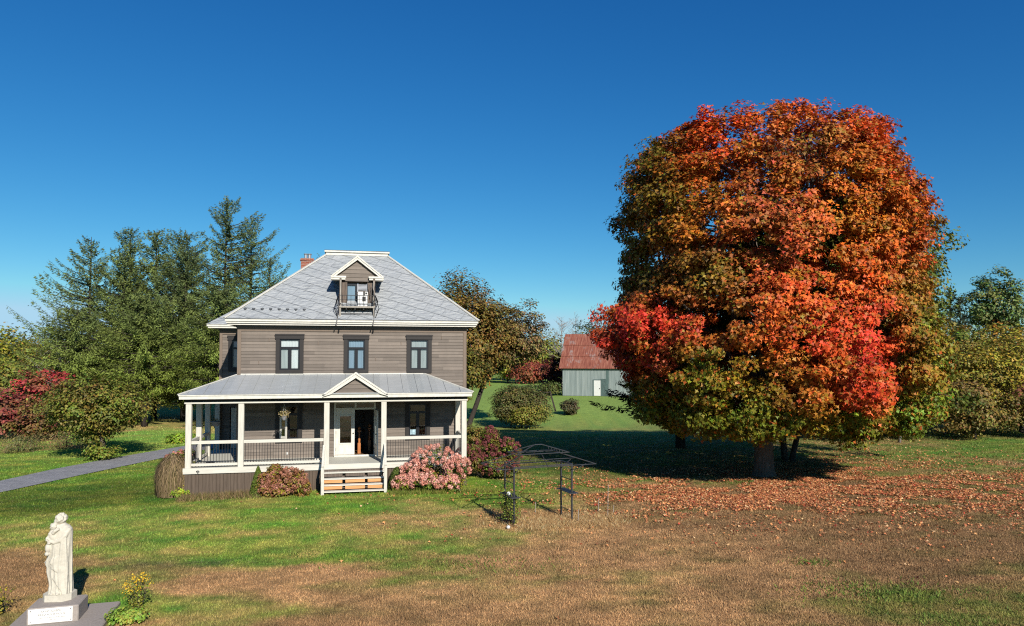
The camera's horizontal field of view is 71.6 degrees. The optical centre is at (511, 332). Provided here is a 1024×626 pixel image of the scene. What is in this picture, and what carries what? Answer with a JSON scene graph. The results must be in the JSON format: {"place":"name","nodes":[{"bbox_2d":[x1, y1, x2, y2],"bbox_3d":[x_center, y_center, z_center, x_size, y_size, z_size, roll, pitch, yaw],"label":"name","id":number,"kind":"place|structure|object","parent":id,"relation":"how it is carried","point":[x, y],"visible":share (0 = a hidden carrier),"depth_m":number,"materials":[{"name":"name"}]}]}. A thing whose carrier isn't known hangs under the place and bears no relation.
{"place":"outdoors","nodes":[
{"label":"outdoors","id":0,"kind":"place"},
{"bbox_2d":[0,444,212,491],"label":"driveway","id":1,"kind":"structure","parent":0,"point":[48,476],"depth_m":38.01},
{"bbox_2d":[0,360,1023,625],"bbox_3d":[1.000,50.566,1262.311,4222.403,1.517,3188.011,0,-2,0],"label":"lawn","id":2,"kind":"structure","parent":0,"point":[586,420],"depth_m":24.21,"materials":[{"name":"green plant"}]},
{"bbox_2d":[0,584,15,613],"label":"flower plant","id":3,"kind":"object","parent":2,"relation":"on","point":[1,601],"visible":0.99,"depth_m":16.64,"materials":[{"name":"yellow plant"}]},
{"bbox_2d":[0,387,33,436],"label":"sumac bush","id":4,"kind":"object","parent":2,"relation":"on","point":[6,410],"visible":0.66,"depth_m":51.44,"materials":[{"name":"red plant"}]},
{"bbox_2d":[0,432,45,452],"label":"bramble bush","id":5,"kind":"object","parent":2,"relation":"on","point":[31,442],"visible":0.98,"depth_m":44.99,"materials":[{"name":"green plant"}]},
{"bbox_2d":[0,322,52,396],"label":"roadside tree","id":6,"kind":"object","parent":2,"relation":"on","point":[4,351],"visible":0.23,"depth_m":75.13,"materials":[{"name":"green plant"}]},
{"bbox_2d":[0,345,59,396],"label":"roadside tree","id":7,"kind":"object","parent":2,"relation":"on","point":[6,372],"visible":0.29,"depth_m":69.62,"materials":[{"name":"green plant"}]},
{"bbox_2d":[0,335,64,373],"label":"distant tree","id":8,"kind":"object","parent":2,"relation":"on","point":[34,349],"visible":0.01,"depth_m":109.80,"materials":[{"name":"green plant"}]},
{"bbox_2d":[3,396,63,440],"bbox_3d":[-34.001,6.214,50.586,3.486,3.510,4.032,0,-2,0],"label":"sumac bush","id":9,"kind":"object","parent":2,"relation":"on","point":[29,424],"visible":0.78,"depth_m":50.02,"materials":[{"name":"red plant"}]},
{"bbox_2d":[6,367,75,433],"bbox_3d":[-36.816,5.413,55.526,4.876,5.456,5.725,0,-2,0],"label":"sumac bush","id":10,"kind":"object","parent":2,"relation":"on","point":[34,385],"visible":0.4,"depth_m":55.03,"materials":[{"name":"red plant"}]},
{"bbox_2d":[1,383,98,434],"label":"bramble bush","id":11,"kind":"object","parent":2,"relation":"on","point":[44,402],"visible":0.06,"depth_m":54.69,"materials":[{"name":"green plant"}]},
{"bbox_2d":[35,337,73,426],"bbox_3d":[-38.483,3.925,60.425,5.526,8.772,5.454,0,-2,0],"label":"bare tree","id":12,"kind":"object","parent":2,"relation":"on","point":[58,364],"visible":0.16,"depth_m":60.34,"materials":[{"name":"green plant"}]},
{"bbox_2d":[10,601,120,625],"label":"concrete slab","id":13,"kind":"structure","parent":2,"relation":"on","point":[94,613],"depth_m":16.07,"materials":[{"name":"grey concrete"}]},
{"bbox_2d":[26,594,87,624],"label":"pedestal","id":14,"kind":"object","parent":13,"relation":"on","point":[39,611],"visible":1,"depth_m":15.85,"materials":[{"name":"grey stone"}]},
{"bbox_2d":[43,512,76,601],"bbox_3d":[-10.430,5.132,16.375,0.642,1.970,0.510,0,-2,-4],"label":"statue","id":15,"kind":"object","parent":14,"relation":"on","point":[58,562],"visible":1,"depth_m":16.23,"materials":[{"name":"stone"}]},
{"bbox_2d":[1,305,143,418],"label":"larch tree","id":16,"kind":"object","parent":2,"relation":"on","point":[77,345],"visible":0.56,"depth_m":59.25,"materials":[{"name":"green plant"}]},
{"bbox_2d":[33,427,118,448],"bbox_3d":[-29.644,7.134,47.870,5.071,2.072,5.378,-2,-3,45],"label":"bramble bush","id":17,"kind":"object","parent":2,"relation":"on","point":[59,439],"visible":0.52,"depth_m":47.04,"materials":[{"name":"green plant"}]},
{"bbox_2d":[0,235,154,397],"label":"larch tree","id":18,"kind":"object","parent":2,"relation":"on","point":[97,270],"visible":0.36,"depth_m":65.31,"materials":[{"name":"green plant"}]},
{"bbox_2d":[29,371,164,459],"bbox_3d":[-24.624,4.945,41.682,6.807,5.423,6.950,-1,-2,28],"label":"bush","id":19,"kind":"object","parent":2,"relation":"on","point":[114,410],"visible":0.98,"depth_m":41.10,"materials":[{"name":"green plant"}]},
{"bbox_2d":[81,443,125,460],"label":"bramble bush","id":20,"kind":"object","parent":2,"relation":"on","point":[102,452],"visible":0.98,"depth_m":41.20,"materials":[{"name":"green plant"}]},
{"bbox_2d":[97,605,158,625],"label":"garden plant","id":21,"kind":"object","parent":2,"relation":"on","point":[126,616],"visible":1,"depth_m":15.95,"materials":[{"name":"green plant"}]},
{"bbox_2d":[93,227,165,405],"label":"larch tree","id":22,"kind":"object","parent":2,"relation":"on","point":[127,245],"visible":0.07,"depth_m":71.45,"materials":[{"name":"green plant"}]},
{"bbox_2d":[84,251,180,405],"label":"larch tree","id":23,"kind":"object","parent":2,"relation":"on","point":[122,283],"visible":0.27,"depth_m":67.25,"materials":[{"name":"green plant"}]},
{"bbox_2d":[74,290,196,426],"bbox_3d":[-32.387,2.317,62.130,10.498,12.105,10.422,2,-3,-40],"label":"larch tree","id":24,"kind":"object","parent":2,"relation":"on","point":[148,339],"visible":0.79,"depth_m":61.08,"materials":[{"name":"green plant"}]},
{"bbox_2d":[121,572,152,607],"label":"flower plant","id":25,"kind":"object","parent":2,"relation":"on","point":[139,598],"visible":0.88,"depth_m":16.89,"materials":[{"name":"yellow plant"}]},
{"bbox_2d":[115,228,182,418],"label":"larch tree","id":26,"kind":"object","parent":2,"relation":"on","point":[156,244],"visible":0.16,"depth_m":69.76,"materials":[{"name":"green plant"}]},
{"bbox_2d":[152,453,184,497],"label":"weeping shrub","id":27,"kind":"object","parent":2,"relation":"on","point":[169,477],"visible":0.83,"depth_m":29.53,"materials":[{"name":"brown plant"}]},
{"bbox_2d":[128,244,211,420],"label":"larch tree","id":28,"kind":"object","parent":2,"relation":"on","point":[190,280],"visible":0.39,"depth_m":67.47,"materials":[{"name":"green plant"}]},
{"bbox_2d":[170,485,189,497],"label":"garden plant","id":29,"kind":"object","parent":2,"relation":"on","point":[176,493],"visible":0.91,"depth_m":29.50,"materials":[{"name":"green plant"}]},
{"bbox_2d":[164,449,195,458],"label":"hydrangea bush","id":30,"kind":"object","parent":2,"relation":"on","point":[181,451],"visible":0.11,"depth_m":32.35,"materials":[{"name":"pink plant"}]},
{"bbox_2d":[165,432,204,443],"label":"bramble bush","id":31,"kind":"object","parent":2,"relation":"on","point":[178,437],"visible":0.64,"depth_m":49.67,"materials":[{"name":"green plant"}]},
{"bbox_2d":[151,228,219,402],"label":"larch tree","id":32,"kind":"object","parent":2,"relation":"on","point":[204,249],"visible":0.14,"depth_m":72.83,"materials":[{"name":"green plant"}]},
{"bbox_2d":[157,283,249,427],"bbox_3d":[-24.793,2.056,61.041,9.722,12.552,10.622,2,-3,-37],"label":"larch tree","id":33,"kind":"object","parent":2,"relation":"on","point":[210,357],"visible":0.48,"depth_m":59.98,"materials":[{"name":"green plant"}]},
{"bbox_2d":[175,488,267,502],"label":"dry weeds","id":34,"kind":"object","parent":2,"relation":"on","point":[226,494],"visible":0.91,"depth_m":29.34,"materials":[{"name":"brown plant"}]},
{"bbox_2d":[164,195,289,393],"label":"larch tree","id":35,"kind":"object","parent":2,"relation":"on","point":[223,247],"visible":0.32,"depth_m":69.79,"materials":[{"name":"green plant"}]},
{"bbox_2d":[229,213,280,304],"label":"larch tree","id":36,"kind":"object","parent":2,"relation":"on","point":[259,246],"visible":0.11,"depth_m":72.98,"materials":[{"name":"green plant"}]},
{"bbox_2d":[249,466,262,496],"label":"cedar shrub","id":37,"kind":"object","parent":2,"relation":"on","point":[255,478],"visible":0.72,"depth_m":29.65,"materials":[{"name":"green plant"}]},
{"bbox_2d":[243,253,319,297],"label":"larch tree","id":38,"kind":"object","parent":2,"relation":"on","point":[269,280],"visible":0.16,"depth_m":71.08,"materials":[{"name":"green plant"}]},
{"bbox_2d":[254,463,311,497],"bbox_3d":[-9.562,6.212,29.763,2.368,1.472,1.332,0,-2,0],"label":"hydrangea bush","id":39,"kind":"object","parent":2,"relation":"on","point":[295,481],"visible":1,"depth_m":29.50,"materials":[{"name":"pink plant"}]},
{"bbox_2d":[177,250,479,495],"bbox_3d":[-8.932,1.435,37.234,13.276,11.830,14.685,0,-2,-12],"label":"farmhouse","id":40,"kind":"object","parent":2,"relation":"on","point":[353,361],"visible":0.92,"depth_m":33.37,"materials":[{"name":"brown"}]},
{"bbox_2d":[210,404,220,425],"bbox_3d":[-13.654,3.644,32.713,0.473,1.280,0.450,0,-2,-12],"label":"hanging basket","id":41,"kind":"object","parent":40,"relation":"hanging from","point":[215,423],"visible":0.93,"depth_m":32.65,"materials":[{"name":"grey"}]},
{"bbox_2d":[227,335,236,370],"bbox_3d":[-13.909,1.052,36.429,1.310,1.840,0.245,0,-2,-12],"label":"window","id":42,"kind":"structure","parent":40,"relation":"in","point":[232,339],"depth_m":36.28,"materials":[{"name":"black wood"}]},
{"bbox_2d":[231,408,235,447],"bbox_3d":[-14.007,4.856,36.329,0.700,2.070,0.060,0,-2,-12],"label":"window","id":43,"kind":"structure","parent":40,"relation":"in","point":[233,410],"depth_m":36.25,"materials":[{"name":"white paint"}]},
{"bbox_2d":[278,404,288,419],"bbox_3d":[-9.968,3.387,31.094,0.556,0.880,0.559,0,-2,2],"label":"hanging basket","id":44,"kind":"object","parent":40,"relation":"hanging from","point":[283,415],"visible":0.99,"depth_m":31.04,"materials":[{"name":"grey"}]},
{"bbox_2d":[275,403,302,442],"bbox_3d":[-10.338,4.110,32.870,1.280,1.960,0.479,0,-2,-12],"label":"window","id":45,"kind":"structure","parent":40,"relation":"in","point":[278,419],"depth_m":32.91,"materials":[{"name":"black wood"}]},
{"bbox_2d":[275,334,304,373],"bbox_3d":[-10.358,0.966,33.096,1.330,1.840,0.245,0,-2,-12],"label":"window","id":46,"kind":"structure","parent":40,"relation":"in","point":[289,347],"depth_m":33.09,"materials":[{"name":"black wood"}]},
{"bbox_2d":[336,410,354,454],"bbox_3d":[-7.864,4.678,33.450,0.880,2.105,0.125,0,-2,-12],"label":"front door","id":47,"kind":"structure","parent":40,"relation":"in","point":[341,448],"depth_m":33.46,"materials":[{"name":"white paint"}]},
{"bbox_2d":[343,334,369,372],"bbox_3d":[-7.399,0.993,33.724,1.240,1.830,0.245,0,-2,-12],"label":"window","id":48,"kind":"structure","parent":40,"relation":"in","point":[356,347],"depth_m":33.72,"materials":[{"name":"black wood"}]},
{"bbox_2d":[364,409,373,449],"bbox_3d":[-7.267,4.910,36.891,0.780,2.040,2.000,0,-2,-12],"label":"inner door","id":49,"kind":"structure","parent":40,"relation":"in","point":[369,413],"depth_m":35.89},
{"bbox_2d":[374,409,377,455],"bbox_3d":[-6.415,4.673,33.307,0.133,2.105,0.840,1,-2,-20],"label":"open storm door","id":50,"kind":"structure","parent":40,"relation":"in","point":[375,411],"depth_m":33.18,"materials":[{"name":"white paint"}]},
{"bbox_2d":[405,401,430,439],"bbox_3d":[-4.546,4.157,34.220,1.270,1.960,0.245,0,-2,-12],"label":"window","id":51,"kind":"structure","parent":40,"relation":"in","point":[407,403],"depth_m":34.17,"materials":[{"name":"black wood"}]},
{"bbox_2d":[406,335,432,372],"bbox_3d":[-4.489,1.009,34.342,1.290,1.840,0.245,0,-2,-12],"label":"window","id":52,"kind":"structure","parent":40,"relation":"in","point":[419,347],"depth_m":34.33,"materials":[{"name":"black wood"}]},
{"bbox_2d":[387,467,406,490],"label":"cedar shrub","id":53,"kind":"object","parent":2,"relation":"on","point":[395,471],"visible":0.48,"depth_m":30.93,"materials":[{"name":"green plant"}]},
{"bbox_2d":[390,443,472,492],"bbox_3d":[-3.496,5.880,31.035,3.531,2.130,1.855,0,-2,0],"label":"hydrangea bush","id":54,"kind":"object","parent":2,"relation":"on","point":[410,480],"visible":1,"depth_m":30.66,"materials":[{"name":"pink plant"}]},
{"bbox_2d":[387,486,497,494],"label":"bed edge weeds","id":55,"kind":"object","parent":2,"relation":"on","point":[394,492],"visible":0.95,"depth_m":30.33,"materials":[{"name":"green plant"}]},
{"bbox_2d":[467,423,482,449],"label":"round bush","id":56,"kind":"object","parent":2,"relation":"on","point":[473,434],"visible":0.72,"depth_m":43.02,"materials":[{"name":"green plant"}]},
{"bbox_2d":[432,265,520,388],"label":"ash tree","id":57,"kind":"object","parent":2,"relation":"on","point":[491,312],"visible":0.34,"depth_m":68.23,"materials":[{"name":"green plant"}]},
{"bbox_2d":[466,348,498,401],"bbox_3d":[-4.855,5.152,63.743,7.335,8.009,6.396,0,-2,0],"label":"ash tree","id":58,"kind":"object","parent":2,"relation":"on","point":[472,380],"visible":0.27,"depth_m":63.23,"materials":[{"name":"green plant"}]},
{"bbox_2d":[456,425,522,478],"bbox_3d":[-1.157,5.748,34.261,3.370,2.572,2.011,0,-2,0],"label":"hydrangea bush","id":59,"kind":"object","parent":2,"relation":"on","point":[489,439],"visible":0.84,"depth_m":33.86,"materials":[{"name":"red plant"}]},
{"bbox_2d":[0,328,1005,375],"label":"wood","id":60,"kind":"object","parent":2,"relation":"on","point":[30,338],"visible":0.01,"depth_m":251.25,"materials":[{"name":"green plant"}]},
{"bbox_2d":[490,353,528,382],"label":"tree","id":61,"kind":"object","parent":2,"relation":"on","point":[505,373],"visible":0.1,"depth_m":168.22,"materials":[{"name":"green plant"}]},
{"bbox_2d":[467,298,556,427],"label":"ash tree","id":62,"kind":"object","parent":2,"relation":"on","point":[526,349],"visible":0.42,"depth_m":72.28,"materials":[{"name":"green plant"}]},
{"bbox_2d":[487,380,555,426],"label":"round bush","id":63,"kind":"object","parent":2,"relation":"on","point":[513,396],"visible":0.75,"depth_m":72.77,"materials":[{"name":"green plant"}]},
{"bbox_2d":[506,402,553,428],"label":"round bush","id":64,"kind":"object","parent":2,"relation":"on","point":[523,417],"visible":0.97,"depth_m":70.99,"materials":[{"name":"green plant"}]},
{"bbox_2d":[506,359,558,383],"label":"sumac bush","id":65,"kind":"object","parent":2,"relation":"on","point":[532,372],"visible":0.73,"depth_m":162.70,"materials":[{"name":"red plant"}]},
{"bbox_2d":[480,444,595,523],"bbox_3d":[0.970,5.559,26.172,3.924,2.915,1.725,1,-2,-22],"label":"pergola","id":66,"kind":"object","parent":2,"relation":"on","point":[561,489],"visible":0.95,"depth_m":26.15,"materials":[{"name":"grey metal"}]},
{"bbox_2d":[493,480,527,525],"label":"climbing vine","id":67,"kind":"object","parent":66,"relation":"attached to","point":[509,517],"visible":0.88,"depth_m":25.66,"materials":[{"name":"green plant"}]},
{"bbox_2d":[530,334,560,381],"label":"tree","id":68,"kind":"object","parent":2,"relation":"on","point":[540,357],"visible":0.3,"depth_m":172.58,"materials":[{"name":"green plant"}]},
{"bbox_2d":[542,391,555,410],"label":"leaning post","id":69,"kind":"object","parent":2,"relation":"on","point":[551,399],"visible":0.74,"depth_m":88.67,"materials":[{"name":"wood"}]},
{"bbox_2d":[536,381,562,394],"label":"sumac bush","id":70,"kind":"object","parent":2,"relation":"on","point":[556,388],"visible":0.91,"depth_m":113.02,"materials":[{"name":"green plant"}]},
{"bbox_2d":[540,352,562,387],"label":"sumac bush","id":71,"kind":"object","parent":2,"relation":"on","point":[552,375],"visible":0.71,"depth_m":118.25,"materials":[{"name":"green plant"}]},
{"bbox_2d":[546,316,577,387],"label":"bare tree","id":72,"kind":"object","parent":2,"relation":"on","point":[554,347],"visible":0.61,"depth_m":133.91,"materials":[{"name":"brown plant"}]},
{"bbox_2d":[113,435,1023,618],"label":"fallen leaves","id":73,"kind":"object","parent":2,"relation":"on","point":[795,495],"visible":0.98,"depth_m":31.28,"materials":[{"name":"orange plant"}]},
{"bbox_2d":[478,507,659,536],"bbox_3d":[1.841,6.813,25.916,7.260,0.210,4.367,0,-2,0],"label":"straw","id":74,"kind":"object","parent":2,"relation":"on","point":[539,521],"visible":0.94,"depth_m":25.69,"materials":[{"name":"beige plant"}]},
{"bbox_2d":[559,398,579,414],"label":"round bush","id":75,"kind":"object","parent":2,"relation":"on","point":[570,406],"visible":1,"depth_m":85.04,"materials":[{"name":"green plant"}]},
{"bbox_2d":[558,312,584,352],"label":"bare tree","id":76,"kind":"object","parent":2,"relation":"on","point":[575,331],"visible":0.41,"depth_m":136.04,"materials":[{"name":"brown plant"}]},
{"bbox_2d":[572,316,607,333],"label":"tree","id":77,"kind":"object","parent":2,"relation":"on","point":[588,328],"visible":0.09,"depth_m":134.30,"materials":[{"name":"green plant"}]},
{"bbox_2d":[192,478,1023,625],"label":"clover patches","id":78,"kind":"object","parent":2,"relation":"on","point":[892,591],"visible":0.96,"depth_m":18.45,"materials":[{"name":"green plant"}]},
{"bbox_2d":[589,258,740,447],"bbox_3d":[11.557,1.340,48.843,11.072,13.282,12.772,-1,-2,36],"label":"spruce tree","id":79,"kind":"object","parent":2,"relation":"on","point":[680,442],"visible":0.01,"depth_m":47.63,"materials":[{"name":"green plant"}]},
{"bbox_2d":[586,97,961,477],"bbox_3d":[12.828,-1.858,36.444,18.298,18.857,16.821,0,-2,0],"label":"maple tree","id":80,"kind":"object","parent":2,"relation":"on","point":[887,388],"visible":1,"depth_m":30.97,"materials":[{"name":"orange plant"}]},
{"bbox_2d":[691,181,983,461],"bbox_3d":[18.005,-0.474,41.026,15.126,16.279,13.291,0,-2,0],"label":"maple tree","id":81,"kind":"object","parent":2,"relation":"on","point":[830,243],"visible":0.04,"depth_m":38.28,"materials":[{"name":"orange plant"}]},
{"bbox_2d":[893,399,951,439],"bbox_3d":[29.526,5.656,53.056,5.750,4.798,6.694,0,-2,0],"label":"hedgerow bush","id":82,"kind":"object","parent":2,"relation":"on","point":[929,427],"depth_m":51.34,"materials":[{"name":"green plant"}]},
{"bbox_2d":[941,288,964,415],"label":"spruce tree","id":83,"kind":"object","parent":2,"relation":"on","point":[951,308],"visible":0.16,"depth_m":71.90,"materials":[{"name":"green plant"}]},
{"bbox_2d":[952,297,972,382],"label":"spruce tree","id":84,"kind":"object","parent":2,"relation":"on","point":[962,319],"visible":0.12,"depth_m":74.00,"materials":[{"name":"green plant"}]},
{"bbox_2d":[947,313,1001,419],"bbox_3d":[40.833,3.301,65.758,9.358,10.391,9.742,-2,-3,37],"label":"hedgerow tree","id":85,"kind":"object","parent":2,"relation":"on","point":[966,335],"visible":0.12,"depth_m":64.29,"materials":[{"name":"green plant"}]},
{"bbox_2d":[936,379,1023,439],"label":"hedgerow bush","id":86,"kind":"object","parent":2,"relation":"on","point":[981,418],"visible":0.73,"depth_m":51.19,"materials":[{"name":"green plant"}]},
{"bbox_2d":[942,337,1023,433],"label":"hedgerow tree","id":87,"kind":"object","parent":2,"relation":"on","point":[979,376],"visible":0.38,"depth_m":54.07,"materials":[{"name":"green plant"}]},
{"bbox_2d":[952,264,1023,339],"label":"poplar tree","id":88,"kind":"object","parent":2,"relation":"on","point":[987,311],"visible":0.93,"depth_m":75.16,"materials":[{"name":"green plant"}]},
{"bbox_2d":[962,330,1023,432],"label":"hedgerow tree","id":89,"kind":"object","parent":2,"relation":"on","point":[1011,347],"visible":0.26,"depth_m":56.70,"materials":[{"name":"green plant"}]},
{"bbox_2d":[962,320,1023,388],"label":"hedgerow tree","id":90,"kind":"object","parent":2,"relation":"on","point":[998,328],"visible":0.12,"depth_m":66.27,"materials":[{"name":"green plant"}]},
{"bbox_2d":[985,378,1023,432],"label":"hedgerow bush","id":91,"kind":"object","parent":2,"relation":"on","point":[1017,410],"visible":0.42,"depth_m":52.63,"materials":[{"name":"green plant"}]},
{"bbox_2d":[999,297,1023,342],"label":"poplar tree","id":92,"kind":"object","parent":2,"relation":"on","point":[1021,318],"visible":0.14,"depth_m":76.36,"materials":[{"name":"green plant"}]},
{"bbox_2d":[0,0,1023,356],"label":"sky","id":93,"kind":"structure","parent":0,"point":[491,138],"materials":[{"name":"blue"}]},
{"bbox_2d":[559,333,658,395],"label":"barn","id":94,"kind":"structure","parent":0,"point":[587,369],"depth_m":112.17,"materials":[{"name":"grey wood"}]},
{"bbox_2d":[594,380,600,395],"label":"door","id":95,"kind":"structure","parent":94,"relation":"in","point":[597,383],"depth_m":111.18,"materials":[{"name":"white wood"}]}
]}

